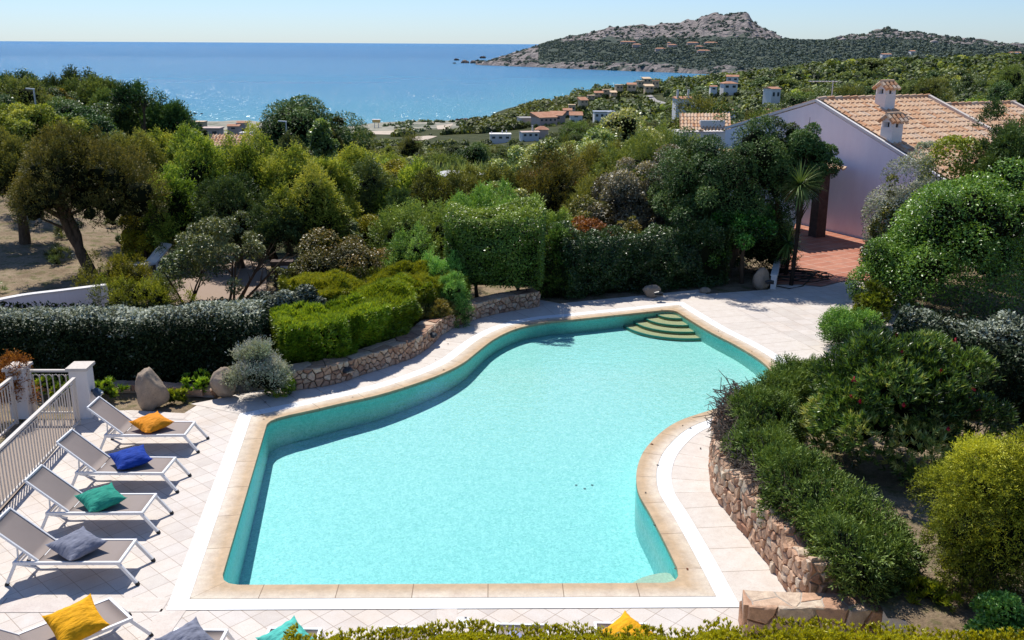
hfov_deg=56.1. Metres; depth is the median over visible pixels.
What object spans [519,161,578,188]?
shrub
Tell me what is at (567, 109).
house
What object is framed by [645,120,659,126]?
bush
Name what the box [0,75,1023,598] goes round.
ground
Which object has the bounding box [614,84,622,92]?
house
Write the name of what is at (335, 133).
tree
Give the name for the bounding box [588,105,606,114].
bush
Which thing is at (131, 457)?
cushion
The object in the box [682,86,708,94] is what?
bush
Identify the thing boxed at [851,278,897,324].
shrub
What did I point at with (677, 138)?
tree
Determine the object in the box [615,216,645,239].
shrub
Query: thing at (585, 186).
shrub
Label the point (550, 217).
shrub
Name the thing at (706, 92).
bush
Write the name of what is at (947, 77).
bush
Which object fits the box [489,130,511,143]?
house
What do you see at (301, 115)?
tree
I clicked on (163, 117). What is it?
tree
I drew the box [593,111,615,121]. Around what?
house
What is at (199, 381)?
weed
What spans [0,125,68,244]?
tree
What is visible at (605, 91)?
house
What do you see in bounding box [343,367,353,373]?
wall light
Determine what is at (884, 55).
house
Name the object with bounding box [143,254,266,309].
garden path
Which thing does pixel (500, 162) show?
shrub
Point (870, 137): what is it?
house
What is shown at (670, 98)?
bush
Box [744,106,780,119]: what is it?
bush
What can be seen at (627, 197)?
tree
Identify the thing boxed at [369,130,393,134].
track
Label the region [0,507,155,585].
sun lounger
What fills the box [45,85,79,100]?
bush
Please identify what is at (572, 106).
house
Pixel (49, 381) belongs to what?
weed
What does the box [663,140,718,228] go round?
tree
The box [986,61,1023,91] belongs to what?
bush
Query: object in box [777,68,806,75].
bush
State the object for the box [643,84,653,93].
house
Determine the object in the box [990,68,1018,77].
bush
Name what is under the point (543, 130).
house
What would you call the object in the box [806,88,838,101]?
bush
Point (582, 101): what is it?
house
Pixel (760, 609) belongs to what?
stone wall
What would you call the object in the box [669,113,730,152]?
house
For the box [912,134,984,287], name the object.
tree
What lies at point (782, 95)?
bush
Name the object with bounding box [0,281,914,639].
pool deck
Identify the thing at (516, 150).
tree
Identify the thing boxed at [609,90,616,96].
house
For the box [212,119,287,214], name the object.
tree
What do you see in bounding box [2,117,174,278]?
tree
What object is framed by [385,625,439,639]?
sun lounger
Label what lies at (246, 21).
sky
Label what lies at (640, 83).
house
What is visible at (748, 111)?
bush
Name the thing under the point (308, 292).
shrub
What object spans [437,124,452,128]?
track
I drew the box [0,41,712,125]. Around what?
sea
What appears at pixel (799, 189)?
yucca
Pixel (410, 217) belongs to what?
shrub
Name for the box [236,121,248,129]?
house
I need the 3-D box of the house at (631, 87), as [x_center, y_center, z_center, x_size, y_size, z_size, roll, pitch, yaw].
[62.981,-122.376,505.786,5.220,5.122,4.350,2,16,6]
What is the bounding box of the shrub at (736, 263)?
[708,218,758,268]
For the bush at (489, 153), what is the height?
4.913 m
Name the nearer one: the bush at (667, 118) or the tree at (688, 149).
the tree at (688, 149)
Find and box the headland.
[476,12,1023,73]
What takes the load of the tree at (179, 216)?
on the ground
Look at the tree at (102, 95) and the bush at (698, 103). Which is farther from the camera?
the bush at (698, 103)
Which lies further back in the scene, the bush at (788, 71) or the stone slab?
the bush at (788, 71)
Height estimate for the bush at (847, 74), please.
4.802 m
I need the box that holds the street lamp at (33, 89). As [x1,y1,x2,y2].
[26,88,35,104]
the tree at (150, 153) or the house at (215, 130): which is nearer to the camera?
the tree at (150, 153)
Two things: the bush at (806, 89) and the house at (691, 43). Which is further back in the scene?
the house at (691, 43)
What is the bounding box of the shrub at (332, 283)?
[277,259,430,301]
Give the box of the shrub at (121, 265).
[70,248,156,304]
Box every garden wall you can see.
[0,284,108,308]
[770,258,780,288]
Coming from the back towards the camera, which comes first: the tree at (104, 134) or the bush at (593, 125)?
the bush at (593, 125)
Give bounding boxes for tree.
[0,67,45,93]
[0,102,89,147]
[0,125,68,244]
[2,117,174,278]
[35,86,75,101]
[37,64,97,90]
[37,105,119,147]
[57,71,126,105]
[85,86,119,109]
[87,129,125,145]
[101,126,170,198]
[104,97,155,136]
[107,78,170,132]
[119,214,168,261]
[129,188,175,249]
[133,123,185,182]
[135,96,203,141]
[139,160,215,255]
[151,241,213,302]
[163,120,241,211]
[174,210,298,300]
[177,127,215,161]
[186,167,280,268]
[198,127,207,136]
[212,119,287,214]
[236,94,372,158]
[240,201,316,287]
[242,139,321,255]
[261,155,356,251]
[274,128,313,164]
[306,117,340,162]
[309,155,365,218]
[327,141,388,174]
[331,115,345,157]
[349,152,401,217]
[362,154,444,216]
[407,161,480,232]
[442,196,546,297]
[496,145,525,174]
[516,136,584,179]
[572,125,626,162]
[580,156,674,231]
[598,106,664,158]
[646,112,809,277]
[647,143,708,228]
[653,129,701,219]
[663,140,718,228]
[692,224,736,270]
[710,194,778,283]
[742,115,821,266]
[770,121,843,242]
[860,148,941,262]
[861,174,902,260]
[904,424,1023,608]
[910,140,935,190]
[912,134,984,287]
[967,95,1023,278]
[1010,174,1023,282]
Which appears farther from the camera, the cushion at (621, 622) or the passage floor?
the passage floor
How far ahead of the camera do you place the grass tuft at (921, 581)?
11.54 m
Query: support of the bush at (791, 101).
on the ground
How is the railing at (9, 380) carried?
on the passage floor
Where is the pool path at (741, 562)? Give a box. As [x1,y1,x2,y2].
[192,290,831,601]
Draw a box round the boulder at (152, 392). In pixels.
[135,367,169,410]
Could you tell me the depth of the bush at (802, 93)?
205.19 m
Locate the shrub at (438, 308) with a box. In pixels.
[412,282,459,324]
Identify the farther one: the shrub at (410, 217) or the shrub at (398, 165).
the shrub at (398, 165)
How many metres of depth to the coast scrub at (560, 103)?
446.74 m
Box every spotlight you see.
[91,388,103,396]
[654,291,662,295]
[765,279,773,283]
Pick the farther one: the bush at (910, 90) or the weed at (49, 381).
the bush at (910, 90)
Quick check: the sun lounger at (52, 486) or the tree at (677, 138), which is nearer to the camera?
the sun lounger at (52, 486)
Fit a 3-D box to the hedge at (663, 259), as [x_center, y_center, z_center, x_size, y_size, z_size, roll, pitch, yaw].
[3.796,-2.008,28.666,5.575,2.164,2.391,-5,17,-19]
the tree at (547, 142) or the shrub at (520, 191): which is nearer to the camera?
the shrub at (520, 191)
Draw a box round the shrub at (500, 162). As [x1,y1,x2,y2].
[487,158,508,173]
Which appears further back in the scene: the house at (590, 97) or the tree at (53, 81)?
the house at (590, 97)
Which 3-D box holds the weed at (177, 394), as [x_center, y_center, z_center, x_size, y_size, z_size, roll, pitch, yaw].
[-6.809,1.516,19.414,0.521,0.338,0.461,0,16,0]
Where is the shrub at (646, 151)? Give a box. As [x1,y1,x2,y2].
[586,116,700,182]
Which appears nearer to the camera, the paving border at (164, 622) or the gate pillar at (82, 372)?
the paving border at (164, 622)
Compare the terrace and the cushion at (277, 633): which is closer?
the cushion at (277, 633)
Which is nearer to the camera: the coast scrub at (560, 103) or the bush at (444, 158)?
the bush at (444, 158)
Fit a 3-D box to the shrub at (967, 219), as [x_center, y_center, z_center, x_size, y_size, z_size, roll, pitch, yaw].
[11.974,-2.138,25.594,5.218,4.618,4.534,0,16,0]
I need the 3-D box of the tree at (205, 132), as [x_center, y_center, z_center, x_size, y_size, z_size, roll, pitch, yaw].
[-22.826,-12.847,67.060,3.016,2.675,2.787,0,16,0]
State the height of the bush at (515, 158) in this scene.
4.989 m
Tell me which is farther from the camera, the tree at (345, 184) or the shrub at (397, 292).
the tree at (345, 184)
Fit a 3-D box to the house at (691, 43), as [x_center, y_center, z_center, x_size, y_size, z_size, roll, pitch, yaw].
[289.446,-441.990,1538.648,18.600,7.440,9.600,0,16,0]
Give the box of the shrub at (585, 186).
[557,164,631,226]
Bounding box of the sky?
[0,0,1023,43]
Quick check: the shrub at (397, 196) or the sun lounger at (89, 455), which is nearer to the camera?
the sun lounger at (89, 455)
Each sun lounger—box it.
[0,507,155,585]
[0,597,153,639]
[24,464,173,533]
[56,429,191,492]
[87,396,209,452]
[173,628,234,639]
[266,627,325,638]
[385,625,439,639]
[495,623,547,636]
[593,621,646,639]
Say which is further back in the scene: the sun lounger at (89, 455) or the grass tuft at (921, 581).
the sun lounger at (89, 455)
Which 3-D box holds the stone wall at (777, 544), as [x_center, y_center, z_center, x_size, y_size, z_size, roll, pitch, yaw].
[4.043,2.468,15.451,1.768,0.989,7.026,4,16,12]
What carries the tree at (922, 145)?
on the ground
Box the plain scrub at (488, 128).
[342,120,555,165]
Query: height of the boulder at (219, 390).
0.684 m
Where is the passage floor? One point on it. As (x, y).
(27, 452)
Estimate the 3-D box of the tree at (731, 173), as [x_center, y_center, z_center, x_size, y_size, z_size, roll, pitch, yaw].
[6.640,-3.764,29.957,4.979,5.410,3.927,-6,17,-20]
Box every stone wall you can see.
[288,288,540,389]
[708,407,840,592]
[738,590,882,639]
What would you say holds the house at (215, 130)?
on the ground
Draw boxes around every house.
[196,121,207,126]
[203,127,223,139]
[211,134,252,156]
[227,123,241,134]
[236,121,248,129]
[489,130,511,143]
[516,116,530,122]
[519,125,539,141]
[530,112,557,125]
[535,126,548,138]
[550,111,566,123]
[563,108,571,115]
[568,104,575,110]
[569,111,582,120]
[577,97,587,105]
[587,95,594,100]
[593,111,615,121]
[594,91,602,98]
[602,89,611,94]
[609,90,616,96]
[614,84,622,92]
[620,41,635,44]
[627,83,636,92]
[636,80,644,86]
[641,77,651,83]
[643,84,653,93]
[652,80,659,88]
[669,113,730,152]
[672,89,691,122]
[686,42,698,44]
[709,85,717,93]
[720,81,738,94]
[724,79,1023,238]
[726,75,738,82]
[762,87,780,106]
[880,53,891,58]
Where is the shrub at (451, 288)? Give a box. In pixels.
[437,270,476,328]
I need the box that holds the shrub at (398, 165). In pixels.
[381,158,408,179]
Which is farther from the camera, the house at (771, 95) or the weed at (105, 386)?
the house at (771, 95)
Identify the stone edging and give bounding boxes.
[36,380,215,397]
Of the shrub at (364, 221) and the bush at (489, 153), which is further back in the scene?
the bush at (489, 153)
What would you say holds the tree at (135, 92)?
on the ground
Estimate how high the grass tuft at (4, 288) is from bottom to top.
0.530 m
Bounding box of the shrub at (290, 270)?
[280,251,322,277]
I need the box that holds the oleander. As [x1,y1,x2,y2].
[797,323,1023,492]
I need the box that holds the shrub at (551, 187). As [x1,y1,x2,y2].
[507,140,590,216]
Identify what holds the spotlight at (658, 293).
on the ground
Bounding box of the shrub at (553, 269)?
[533,222,581,298]
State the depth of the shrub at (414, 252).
26.75 m
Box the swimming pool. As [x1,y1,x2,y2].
[166,302,783,609]
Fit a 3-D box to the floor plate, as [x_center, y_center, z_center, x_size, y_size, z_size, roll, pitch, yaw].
[-0.616,3.796,12.060,0.160,0.017,0.220,0,16,0]
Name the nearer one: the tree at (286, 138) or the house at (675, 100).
the tree at (286, 138)
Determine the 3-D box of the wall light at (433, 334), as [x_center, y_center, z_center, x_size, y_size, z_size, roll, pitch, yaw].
[-1.881,0.357,23.042,0.175,0.113,0.250,4,17,14]
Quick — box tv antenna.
[809,80,837,95]
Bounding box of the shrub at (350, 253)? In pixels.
[295,227,393,278]
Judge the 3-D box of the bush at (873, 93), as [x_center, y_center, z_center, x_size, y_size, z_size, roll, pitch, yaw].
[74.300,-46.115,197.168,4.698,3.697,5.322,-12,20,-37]
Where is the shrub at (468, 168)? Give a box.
[443,160,483,184]
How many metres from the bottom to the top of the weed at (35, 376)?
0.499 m
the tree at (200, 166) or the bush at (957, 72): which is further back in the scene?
the bush at (957, 72)
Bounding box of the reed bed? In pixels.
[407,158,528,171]
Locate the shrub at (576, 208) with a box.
[564,193,614,233]
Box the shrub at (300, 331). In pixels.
[267,292,393,364]
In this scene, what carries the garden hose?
on the terrace
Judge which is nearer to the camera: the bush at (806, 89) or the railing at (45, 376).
the railing at (45, 376)
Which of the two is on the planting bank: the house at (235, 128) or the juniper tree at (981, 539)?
the juniper tree at (981, 539)
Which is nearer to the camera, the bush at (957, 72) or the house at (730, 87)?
the bush at (957, 72)
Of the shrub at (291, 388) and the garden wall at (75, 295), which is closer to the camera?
the shrub at (291, 388)
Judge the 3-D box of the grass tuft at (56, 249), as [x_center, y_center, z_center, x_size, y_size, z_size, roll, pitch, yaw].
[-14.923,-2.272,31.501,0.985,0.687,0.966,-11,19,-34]
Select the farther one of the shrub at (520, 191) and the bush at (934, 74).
the bush at (934, 74)
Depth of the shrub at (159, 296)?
24.33 m
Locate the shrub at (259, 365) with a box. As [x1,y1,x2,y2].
[220,335,295,394]
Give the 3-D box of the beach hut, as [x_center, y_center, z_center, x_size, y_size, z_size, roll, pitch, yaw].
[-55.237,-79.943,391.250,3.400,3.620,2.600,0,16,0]
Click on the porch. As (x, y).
(818, 219)
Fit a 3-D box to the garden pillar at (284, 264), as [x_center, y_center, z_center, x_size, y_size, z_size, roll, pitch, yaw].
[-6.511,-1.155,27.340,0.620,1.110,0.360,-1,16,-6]
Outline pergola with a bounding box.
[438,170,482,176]
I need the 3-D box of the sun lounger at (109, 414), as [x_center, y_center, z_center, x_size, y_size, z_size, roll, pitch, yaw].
[-6.487,1.861,17.163,1.904,0.866,0.652,0,16,-1]
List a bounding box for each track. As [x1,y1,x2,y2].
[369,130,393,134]
[412,136,435,139]
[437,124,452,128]
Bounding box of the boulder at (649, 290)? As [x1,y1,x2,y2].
[642,285,660,297]
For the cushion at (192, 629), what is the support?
on the sun lounger at (218, 634)
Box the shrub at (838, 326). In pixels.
[816,304,886,351]
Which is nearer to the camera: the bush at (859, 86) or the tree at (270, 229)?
the tree at (270, 229)
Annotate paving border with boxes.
[0,597,169,611]
[133,411,189,418]
[139,609,185,639]
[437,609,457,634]
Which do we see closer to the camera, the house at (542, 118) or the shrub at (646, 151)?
the shrub at (646, 151)
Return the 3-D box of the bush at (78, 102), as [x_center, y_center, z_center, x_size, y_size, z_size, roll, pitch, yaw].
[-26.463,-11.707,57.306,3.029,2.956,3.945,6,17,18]
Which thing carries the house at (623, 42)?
on the headland
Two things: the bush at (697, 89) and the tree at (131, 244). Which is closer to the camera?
the tree at (131, 244)
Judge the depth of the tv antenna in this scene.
39.57 m
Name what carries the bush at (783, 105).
on the ground
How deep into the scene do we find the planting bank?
13.61 m
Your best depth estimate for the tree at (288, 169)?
32.62 m
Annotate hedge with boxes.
[0,294,270,383]
[281,615,1023,639]
[545,217,732,298]
[692,353,932,613]
[891,303,1023,427]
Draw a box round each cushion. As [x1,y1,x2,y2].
[42,593,109,639]
[45,526,106,560]
[74,482,127,511]
[109,444,151,469]
[129,411,173,432]
[154,617,213,639]
[255,616,313,639]
[599,611,651,636]
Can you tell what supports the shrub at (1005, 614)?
on the planting bank
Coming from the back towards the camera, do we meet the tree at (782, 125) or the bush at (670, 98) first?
the bush at (670, 98)
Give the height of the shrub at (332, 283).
1.589 m
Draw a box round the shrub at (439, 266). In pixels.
[421,248,469,278]
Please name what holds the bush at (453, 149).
on the ground
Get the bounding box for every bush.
[0,71,60,105]
[0,93,20,108]
[9,80,58,105]
[30,95,116,138]
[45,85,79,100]
[57,98,83,107]
[91,101,121,126]
[346,128,379,151]
[353,138,383,159]
[357,149,383,161]
[375,144,393,153]
[379,150,408,167]
[396,133,423,156]
[420,147,449,161]
[421,147,469,168]
[441,144,460,154]
[452,142,500,166]
[472,141,491,155]
[487,144,505,157]
[495,146,518,163]
[499,141,529,164]
[544,131,564,143]
[556,119,590,144]
[558,132,581,144]
[566,131,587,142]
[583,119,601,130]
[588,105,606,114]
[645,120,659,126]
[658,112,673,127]
[659,104,671,110]
[664,93,675,103]
[666,93,732,129]
[675,100,737,128]
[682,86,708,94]
[690,90,708,96]
[700,81,726,95]
[723,116,746,130]
[732,106,743,118]
[738,77,754,81]
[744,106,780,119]
[744,109,760,119]
[745,76,781,86]
[758,82,787,97]
[759,102,789,114]
[776,76,798,88]
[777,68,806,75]
[780,91,788,100]
[782,72,805,78]
[782,92,813,105]
[790,88,810,98]
[793,88,812,97]
[803,88,827,97]
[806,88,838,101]
[829,59,855,65]
[833,83,866,95]
[835,71,849,78]
[845,84,867,95]
[853,79,875,86]
[860,69,874,77]
[863,58,887,69]
[866,85,897,94]
[866,88,875,94]
[896,80,919,94]
[898,78,912,84]
[912,74,956,100]
[924,71,941,77]
[931,75,961,85]
[934,59,955,66]
[938,61,951,69]
[940,67,977,78]
[940,74,956,82]
[949,73,988,97]
[956,78,992,89]
[964,98,987,101]
[973,80,1019,100]
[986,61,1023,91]
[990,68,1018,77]
[1005,82,1023,104]
[1014,54,1023,60]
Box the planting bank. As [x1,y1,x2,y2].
[799,416,1023,638]
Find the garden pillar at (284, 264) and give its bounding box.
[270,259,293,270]
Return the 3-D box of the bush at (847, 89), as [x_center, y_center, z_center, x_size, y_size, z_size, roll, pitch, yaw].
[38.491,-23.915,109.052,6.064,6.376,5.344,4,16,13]
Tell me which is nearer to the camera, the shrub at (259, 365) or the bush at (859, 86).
the shrub at (259, 365)
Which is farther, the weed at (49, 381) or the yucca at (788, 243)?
the yucca at (788, 243)
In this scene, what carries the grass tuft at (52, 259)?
on the ground
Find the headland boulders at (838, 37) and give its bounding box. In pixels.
[499,15,1021,57]
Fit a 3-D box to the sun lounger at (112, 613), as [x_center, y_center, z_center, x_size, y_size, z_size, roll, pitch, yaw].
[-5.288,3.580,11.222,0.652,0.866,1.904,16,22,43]
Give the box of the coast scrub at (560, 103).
[465,84,656,133]
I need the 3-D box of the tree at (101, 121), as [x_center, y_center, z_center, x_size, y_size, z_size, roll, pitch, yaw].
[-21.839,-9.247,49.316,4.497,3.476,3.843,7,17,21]
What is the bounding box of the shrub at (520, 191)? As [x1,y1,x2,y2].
[486,180,545,209]
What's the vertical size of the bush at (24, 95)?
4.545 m
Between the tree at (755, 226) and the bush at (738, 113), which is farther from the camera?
the bush at (738, 113)
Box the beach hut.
[372,119,380,127]
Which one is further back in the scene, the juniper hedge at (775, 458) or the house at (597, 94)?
the house at (597, 94)
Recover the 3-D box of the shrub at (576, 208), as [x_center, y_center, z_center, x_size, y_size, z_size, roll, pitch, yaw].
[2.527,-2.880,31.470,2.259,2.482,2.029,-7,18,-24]
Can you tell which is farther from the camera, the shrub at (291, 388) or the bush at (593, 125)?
the bush at (593, 125)
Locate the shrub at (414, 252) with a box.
[378,220,441,270]
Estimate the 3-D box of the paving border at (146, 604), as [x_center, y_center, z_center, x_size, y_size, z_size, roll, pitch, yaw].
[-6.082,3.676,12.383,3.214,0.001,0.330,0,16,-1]
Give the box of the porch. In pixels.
[716,149,846,237]
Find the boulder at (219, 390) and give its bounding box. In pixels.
[210,367,235,397]
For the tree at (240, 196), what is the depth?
29.66 m
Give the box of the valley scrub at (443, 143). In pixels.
[349,99,647,168]
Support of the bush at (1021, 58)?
on the ground
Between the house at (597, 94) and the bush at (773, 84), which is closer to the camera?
the bush at (773, 84)
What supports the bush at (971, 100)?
on the ground
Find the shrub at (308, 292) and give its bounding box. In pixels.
[249,283,326,331]
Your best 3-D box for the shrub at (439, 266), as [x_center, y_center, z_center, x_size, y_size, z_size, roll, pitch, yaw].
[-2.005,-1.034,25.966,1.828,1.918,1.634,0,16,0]
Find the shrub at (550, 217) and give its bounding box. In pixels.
[513,192,574,231]
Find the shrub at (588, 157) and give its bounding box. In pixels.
[570,136,630,184]
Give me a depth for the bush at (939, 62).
360.16 m
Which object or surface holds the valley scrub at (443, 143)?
on the ground
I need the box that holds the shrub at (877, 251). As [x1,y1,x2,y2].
[844,226,943,311]
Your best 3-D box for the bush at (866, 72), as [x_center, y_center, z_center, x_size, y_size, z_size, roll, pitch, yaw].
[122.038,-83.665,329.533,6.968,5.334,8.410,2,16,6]
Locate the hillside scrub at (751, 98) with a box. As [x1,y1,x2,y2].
[568,52,1023,130]
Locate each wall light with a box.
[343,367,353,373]
[430,332,437,337]
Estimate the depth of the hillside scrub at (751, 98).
361.71 m
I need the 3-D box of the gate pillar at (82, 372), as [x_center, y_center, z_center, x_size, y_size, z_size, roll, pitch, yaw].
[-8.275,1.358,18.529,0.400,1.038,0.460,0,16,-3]
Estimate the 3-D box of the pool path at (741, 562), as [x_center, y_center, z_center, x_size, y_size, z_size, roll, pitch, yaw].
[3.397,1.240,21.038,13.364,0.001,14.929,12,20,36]
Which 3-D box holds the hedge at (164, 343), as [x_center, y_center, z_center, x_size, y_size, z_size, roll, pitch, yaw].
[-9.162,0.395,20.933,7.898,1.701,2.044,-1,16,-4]
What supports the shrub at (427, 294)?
on the ground
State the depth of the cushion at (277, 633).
10.91 m
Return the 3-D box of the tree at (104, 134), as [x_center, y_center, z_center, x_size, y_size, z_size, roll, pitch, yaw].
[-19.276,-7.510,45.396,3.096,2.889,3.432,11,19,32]
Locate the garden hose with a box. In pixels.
[751,268,833,288]
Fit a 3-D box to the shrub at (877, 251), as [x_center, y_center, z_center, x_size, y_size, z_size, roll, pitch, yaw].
[10.447,-1.391,26.263,2.430,2.502,2.554,0,16,0]
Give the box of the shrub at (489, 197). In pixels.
[437,176,521,220]
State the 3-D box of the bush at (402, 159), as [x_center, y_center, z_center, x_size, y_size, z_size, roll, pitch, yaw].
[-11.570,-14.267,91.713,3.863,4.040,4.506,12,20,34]
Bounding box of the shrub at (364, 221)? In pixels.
[348,207,393,265]
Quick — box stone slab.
[881,611,911,633]
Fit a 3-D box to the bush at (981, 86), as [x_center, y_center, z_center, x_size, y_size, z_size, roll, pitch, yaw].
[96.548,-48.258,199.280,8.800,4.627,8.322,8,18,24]
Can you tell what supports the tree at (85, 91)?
on the ground
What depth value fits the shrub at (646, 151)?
40.74 m
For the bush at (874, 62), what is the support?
on the ground
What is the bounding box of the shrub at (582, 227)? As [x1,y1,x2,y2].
[571,215,613,242]
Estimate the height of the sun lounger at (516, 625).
0.866 m
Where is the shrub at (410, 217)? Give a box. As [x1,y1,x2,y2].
[363,197,456,266]
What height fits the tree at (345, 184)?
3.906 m
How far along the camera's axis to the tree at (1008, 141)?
28.85 m
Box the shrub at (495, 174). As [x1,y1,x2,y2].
[469,161,526,192]
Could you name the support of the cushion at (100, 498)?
on the sun lounger at (52, 486)
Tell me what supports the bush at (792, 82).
on the ground
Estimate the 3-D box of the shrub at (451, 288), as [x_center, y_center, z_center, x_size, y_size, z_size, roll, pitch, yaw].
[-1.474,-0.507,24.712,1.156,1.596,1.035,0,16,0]
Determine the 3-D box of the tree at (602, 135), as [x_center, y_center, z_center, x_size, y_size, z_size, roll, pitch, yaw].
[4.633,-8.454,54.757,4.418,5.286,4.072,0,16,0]
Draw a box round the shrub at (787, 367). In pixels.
[769,365,818,429]
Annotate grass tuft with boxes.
[0,280,9,290]
[43,241,73,260]
[48,254,60,263]
[51,223,65,238]
[103,217,122,226]
[113,235,121,245]
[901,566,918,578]
[903,573,938,604]
[917,576,966,613]
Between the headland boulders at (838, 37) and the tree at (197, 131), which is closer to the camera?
the tree at (197, 131)
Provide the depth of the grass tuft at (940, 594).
11.44 m
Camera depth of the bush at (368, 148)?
125.53 m
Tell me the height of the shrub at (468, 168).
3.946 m
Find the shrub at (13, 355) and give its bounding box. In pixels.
[0,348,43,404]
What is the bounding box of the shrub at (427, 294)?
[412,269,471,325]
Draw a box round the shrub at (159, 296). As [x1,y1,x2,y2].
[86,272,200,313]
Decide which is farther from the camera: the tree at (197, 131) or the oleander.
the tree at (197, 131)
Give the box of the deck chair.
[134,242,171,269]
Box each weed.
[30,364,40,382]
[34,372,68,395]
[49,381,70,396]
[94,375,130,398]
[166,387,188,402]
[180,367,211,392]
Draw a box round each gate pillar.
[1,361,36,418]
[65,361,95,418]
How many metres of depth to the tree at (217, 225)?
25.88 m
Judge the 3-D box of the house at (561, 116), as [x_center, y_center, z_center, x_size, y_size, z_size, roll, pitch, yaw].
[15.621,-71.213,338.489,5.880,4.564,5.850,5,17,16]
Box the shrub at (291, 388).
[264,374,296,397]
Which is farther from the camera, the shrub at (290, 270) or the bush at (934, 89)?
the bush at (934, 89)
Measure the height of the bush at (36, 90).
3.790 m
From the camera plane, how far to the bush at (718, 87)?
378.35 m
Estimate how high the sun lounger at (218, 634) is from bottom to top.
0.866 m
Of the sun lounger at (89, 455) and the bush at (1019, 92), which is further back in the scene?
the bush at (1019, 92)
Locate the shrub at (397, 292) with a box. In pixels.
[332,271,433,342]
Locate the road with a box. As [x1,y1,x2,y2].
[646,95,665,103]
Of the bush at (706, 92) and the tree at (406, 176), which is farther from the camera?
the bush at (706, 92)
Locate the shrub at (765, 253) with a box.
[738,201,802,269]
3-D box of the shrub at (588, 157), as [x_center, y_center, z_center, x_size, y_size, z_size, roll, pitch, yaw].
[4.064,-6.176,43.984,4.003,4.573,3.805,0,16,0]
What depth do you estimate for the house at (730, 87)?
290.08 m
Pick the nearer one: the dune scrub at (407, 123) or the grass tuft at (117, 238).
the grass tuft at (117, 238)
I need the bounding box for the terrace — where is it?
[777,224,869,285]
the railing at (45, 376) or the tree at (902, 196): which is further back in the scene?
the tree at (902, 196)
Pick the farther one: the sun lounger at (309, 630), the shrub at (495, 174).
the shrub at (495, 174)
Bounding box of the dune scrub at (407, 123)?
[347,119,527,134]
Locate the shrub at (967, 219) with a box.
[866,156,1023,324]
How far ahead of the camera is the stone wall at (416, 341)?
21.86 m
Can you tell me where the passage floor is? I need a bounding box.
[0,420,76,509]
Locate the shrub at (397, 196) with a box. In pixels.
[375,186,419,264]
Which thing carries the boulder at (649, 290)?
on the ground
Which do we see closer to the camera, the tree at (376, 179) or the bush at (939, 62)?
the tree at (376, 179)
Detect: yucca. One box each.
[768,218,809,274]
[775,160,828,285]
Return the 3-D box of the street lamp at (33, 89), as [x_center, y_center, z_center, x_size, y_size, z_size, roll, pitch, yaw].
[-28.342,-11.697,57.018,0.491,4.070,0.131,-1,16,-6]
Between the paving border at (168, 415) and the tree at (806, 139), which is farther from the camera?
the tree at (806, 139)
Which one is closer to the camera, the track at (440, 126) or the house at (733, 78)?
the house at (733, 78)
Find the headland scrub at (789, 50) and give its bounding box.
[474,12,1023,73]
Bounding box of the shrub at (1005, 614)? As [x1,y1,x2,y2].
[962,589,1023,639]
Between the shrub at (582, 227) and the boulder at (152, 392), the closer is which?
the boulder at (152, 392)
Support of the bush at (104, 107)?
on the ground
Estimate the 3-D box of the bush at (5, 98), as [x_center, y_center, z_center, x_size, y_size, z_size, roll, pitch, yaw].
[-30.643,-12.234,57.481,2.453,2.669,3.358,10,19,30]
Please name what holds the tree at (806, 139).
on the ground
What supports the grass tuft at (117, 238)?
on the ground
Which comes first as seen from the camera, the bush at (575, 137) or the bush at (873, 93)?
the bush at (575, 137)
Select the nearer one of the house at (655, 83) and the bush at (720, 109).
the bush at (720, 109)
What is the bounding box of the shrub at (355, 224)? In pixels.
[303,216,363,268]
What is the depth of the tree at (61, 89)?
64.78 m
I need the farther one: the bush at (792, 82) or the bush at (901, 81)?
the bush at (792, 82)
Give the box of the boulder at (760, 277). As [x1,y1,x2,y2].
[752,267,768,289]
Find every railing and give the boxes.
[0,377,18,436]
[0,377,80,507]
[26,369,72,413]
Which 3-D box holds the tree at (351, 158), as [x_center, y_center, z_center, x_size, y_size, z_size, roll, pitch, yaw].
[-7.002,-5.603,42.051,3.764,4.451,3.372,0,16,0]
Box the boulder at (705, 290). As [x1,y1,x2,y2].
[699,287,710,293]
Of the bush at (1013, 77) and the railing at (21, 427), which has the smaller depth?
the railing at (21, 427)
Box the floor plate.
[457,617,469,627]
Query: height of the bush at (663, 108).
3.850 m
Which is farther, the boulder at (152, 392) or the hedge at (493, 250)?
the hedge at (493, 250)
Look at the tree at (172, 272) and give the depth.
26.04 m

